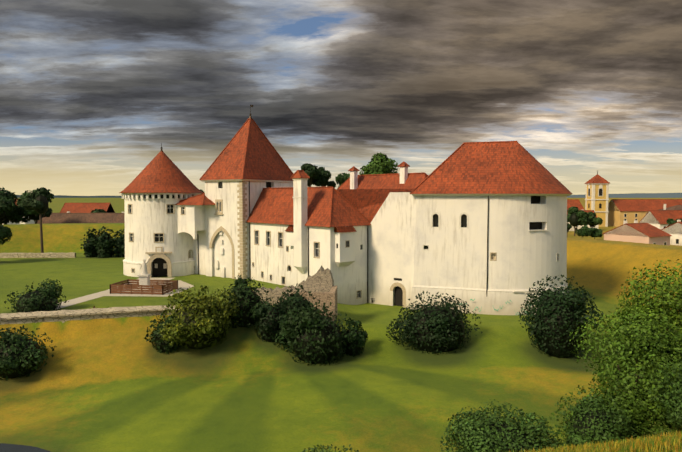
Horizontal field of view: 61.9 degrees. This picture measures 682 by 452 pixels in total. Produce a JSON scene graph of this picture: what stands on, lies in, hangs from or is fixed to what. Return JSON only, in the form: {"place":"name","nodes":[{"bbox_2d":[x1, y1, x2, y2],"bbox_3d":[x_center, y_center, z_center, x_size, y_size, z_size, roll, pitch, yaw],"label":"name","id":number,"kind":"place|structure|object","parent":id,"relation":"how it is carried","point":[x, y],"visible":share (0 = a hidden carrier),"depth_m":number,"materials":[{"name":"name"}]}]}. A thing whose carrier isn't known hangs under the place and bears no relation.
{"place":"outdoors","nodes":[
{"label":"outdoors","id":0,"kind":"place"},
{"bbox_2d":[0,443,49,451],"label":"road","id":1,"kind":"structure","parent":0,"point":[4,447],"depth_m":38.63,"materials":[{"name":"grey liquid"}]},
{"bbox_2d":[55,278,192,309],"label":"gravel path","id":2,"kind":"structure","parent":0,"point":[183,285],"depth_m":73.47,"materials":[{"name":"beige gravel"}]},
{"bbox_2d":[110,259,177,294],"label":"statue and fence","id":3,"kind":"object","parent":2,"relation":"on","point":[145,284],"visible":0.94,"depth_m":75.09,"materials":[{"name":"paint"}]},
{"bbox_2d":[122,194,195,277],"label":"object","id":4,"kind":"object","parent":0,"point":[161,264],"visible":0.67,"depth_m":89.45,"materials":[{"name":"beige stone"}]},
{"bbox_2d":[177,205,204,230],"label":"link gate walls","id":5,"kind":"structure","parent":0,"point":[192,218],"depth_m":89.12,"materials":[{"name":"white paint"}]},
{"bbox_2d":[175,193,214,204],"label":"small roof","id":6,"kind":"structure","parent":5,"relation":"on","point":[201,199],"depth_m":89.06,"materials":[{"name":"red tile"}]},
{"bbox_2d":[209,181,270,278],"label":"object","id":7,"kind":"object","parent":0,"point":[241,224],"visible":0.85,"depth_m":86.62,"materials":[{"name":"beige stone"}]},
{"bbox_2d":[249,178,367,302],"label":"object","id":8,"kind":"object","parent":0,"point":[344,247],"visible":0.88,"depth_m":76.26,"materials":[{"name":"white paint"}]},
{"bbox_2d":[0,198,681,451],"bbox_3d":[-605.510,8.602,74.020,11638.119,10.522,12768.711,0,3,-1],"label":"terrain","id":9,"kind":"structure","parent":0,"point":[121,384],"depth_m":52.17,"materials":[{"name":"green plant"}]},
{"bbox_2d":[0,253,75,257],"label":"stone wall","id":10,"kind":"structure","parent":9,"relation":"on","point":[37,255],"depth_m":117.26,"materials":[{"name":"beige stone"}]},
{"bbox_2d":[0,278,97,379],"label":"bushes","id":11,"kind":"object","parent":9,"relation":"on","point":[21,355],"visible":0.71,"depth_m":52.16,"materials":[{"name":"green plant"}]},
{"bbox_2d":[0,187,124,257],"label":"tree leaves","id":12,"kind":"object","parent":9,"relation":"on","point":[33,205],"visible":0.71,"depth_m":123.46,"materials":[{"name":"green plant"}]},
{"bbox_2d":[2,199,124,224],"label":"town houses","id":13,"kind":"structure","parent":9,"relation":"on","point":[75,213],"depth_m":169.94,"materials":[{"name":"paint"}]},
{"bbox_2d":[0,305,178,324],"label":"stone retaining wall","id":14,"kind":"structure","parent":9,"relation":"on","point":[62,316],"depth_m":58.88,"materials":[{"name":"beige stone"}]},
{"bbox_2d":[122,193,200,276],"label":"round tower walls","id":15,"kind":"structure","parent":9,"relation":"on","point":[146,220],"depth_m":89.61,"materials":[{"name":"white paint"}]},
{"bbox_2d":[119,151,202,192],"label":"conical roof","id":16,"kind":"structure","parent":15,"relation":"on","point":[161,172],"depth_m":91.00,"materials":[{"name":"red tile"}]},
{"bbox_2d":[178,206,205,274],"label":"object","id":17,"kind":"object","parent":9,"relation":"on","point":[199,241],"visible":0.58,"depth_m":92.05,"materials":[{"name":"white paint"}]},
{"bbox_2d":[205,181,292,278],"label":"square tower walls","id":18,"kind":"structure","parent":9,"relation":"on","point":[219,259],"depth_m":88.56,"materials":[{"name":"white paint"}]},
{"bbox_2d":[199,105,293,182],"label":"tower roof","id":19,"kind":"structure","parent":18,"relation":"on","point":[249,152],"depth_m":90.16,"materials":[{"name":"red tile"}]},
{"bbox_2d":[144,275,368,365],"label":"bushes","id":20,"kind":"object","parent":9,"relation":"on","point":[311,332],"visible":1,"depth_m":56.47,"materials":[{"name":"green plant"}]},
{"bbox_2d":[253,266,336,321],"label":"ruin wall","id":21,"kind":"structure","parent":9,"relation":"on","point":[320,286],"depth_m":65.02,"materials":[{"name":"stone"}]},
{"bbox_2d":[200,152,397,193],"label":"tree leaves","id":22,"kind":"object","parent":9,"relation":"on","point":[378,164],"visible":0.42,"depth_m":133.99,"materials":[{"name":"green plant"}]},
{"bbox_2d":[248,222,368,304],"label":"palace wing walls","id":23,"kind":"structure","parent":9,"relation":"on","point":[275,261],"depth_m":77.58,"materials":[{"name":"white paint"}]},
{"bbox_2d":[246,170,370,232],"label":"roof","id":24,"kind":"structure","parent":23,"relation":"on","point":[331,206],"depth_m":77.79,"materials":[{"name":"red tile"}]},
{"bbox_2d":[337,161,427,188],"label":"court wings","id":25,"kind":"object","parent":9,"relation":"on","point":[403,179],"visible":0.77,"depth_m":91.27},
{"bbox_2d":[368,192,418,307],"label":"stained wing walls","id":26,"kind":"structure","parent":9,"relation":"on","point":[392,239],"depth_m":75.92,"materials":[{"name":"white paint"}]},
{"bbox_2d":[336,189,413,221],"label":"roof","id":27,"kind":"structure","parent":26,"relation":"on","point":[367,203],"depth_m":81.60,"materials":[{"name":"red tile"}]},
{"bbox_2d":[302,399,565,451],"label":"bushes","id":28,"kind":"object","parent":9,"relation":"on","point":[487,432],"visible":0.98,"depth_m":23.68,"materials":[{"name":"green plant"}]},
{"bbox_2d":[409,196,567,314],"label":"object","id":29,"kind":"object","parent":9,"relation":"on","point":[496,301],"visible":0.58,"depth_m":71.33,"materials":[{"name":"white paint"}]},
{"bbox_2d":[386,274,605,357],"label":"bushes","id":30,"kind":"object","parent":9,"relation":"on","point":[556,318],"visible":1,"depth_m":57.91,"materials":[{"name":"green plant"}]},
{"bbox_2d":[567,170,609,226],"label":"yellow church","id":31,"kind":"structure","parent":9,"relation":"on","point":[597,193],"depth_m":254.69,"materials":[{"name":"paint"}]},
{"bbox_2d":[547,259,681,446],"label":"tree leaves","id":32,"kind":"object","parent":9,"relation":"on","point":[645,377],"visible":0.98,"depth_m":28.92,"materials":[{"name":"green plant"}]},
{"bbox_2d":[567,210,681,245],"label":"town houses","id":33,"kind":"structure","parent":9,"relation":"on","point":[657,218],"depth_m":201.56,"materials":[{"name":"paint"}]},
{"bbox_2d":[567,206,681,238],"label":"tree leaves","id":34,"kind":"object","parent":9,"relation":"on","point":[576,217],"visible":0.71,"depth_m":194.00,"materials":[{"name":"green plant"}]},
{"bbox_2d":[602,220,671,245],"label":"pink house","id":35,"kind":"structure","parent":9,"relation":"on","point":[637,232],"depth_m":148.96,"materials":[{"name":"paint"}]},
{"bbox_2d":[608,199,681,226],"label":"building","id":36,"kind":"structure","parent":9,"relation":"on","point":[627,210],"depth_m":257.30,"materials":[{"name":"paint"}]},
{"bbox_2d":[0,0,681,195],"label":"sky","id":37,"kind":"structure","parent":0,"point":[91,91],"materials":[{"name":"grey"}]},
{"bbox_2d":[16,193,681,197],"bbox_3d":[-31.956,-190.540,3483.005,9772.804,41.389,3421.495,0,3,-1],"label":"distant hills","id":38,"kind":"structure","parent":0,"point":[654,195],"depth_m":4634.71,"materials":[{"name":"green plant"}]},
{"bbox_2d":[371,278,405,307],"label":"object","id":39,"kind":"object","parent":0,"point":[399,295],"visible":0.77,"depth_m":76.05,"materials":[{"name":"beige stone"}]},
{"bbox_2d":[413,196,566,288],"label":"bastion tower walls","id":40,"kind":"structure","parent":0,"point":[454,255],"depth_m":71.50,"materials":[{"name":"white paint"}]},
{"bbox_2d":[410,141,571,195],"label":"roof","id":41,"kind":"structure","parent":40,"relation":"on","point":[503,168],"depth_m":73.83,"materials":[{"name":"red tile"}]},
{"bbox_2d":[509,430,681,451],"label":"grass","id":42,"kind":"structure","parent":0,"point":[659,442],"depth_m":20.29,"materials":[{"name":"yellow plant"}]}
]}

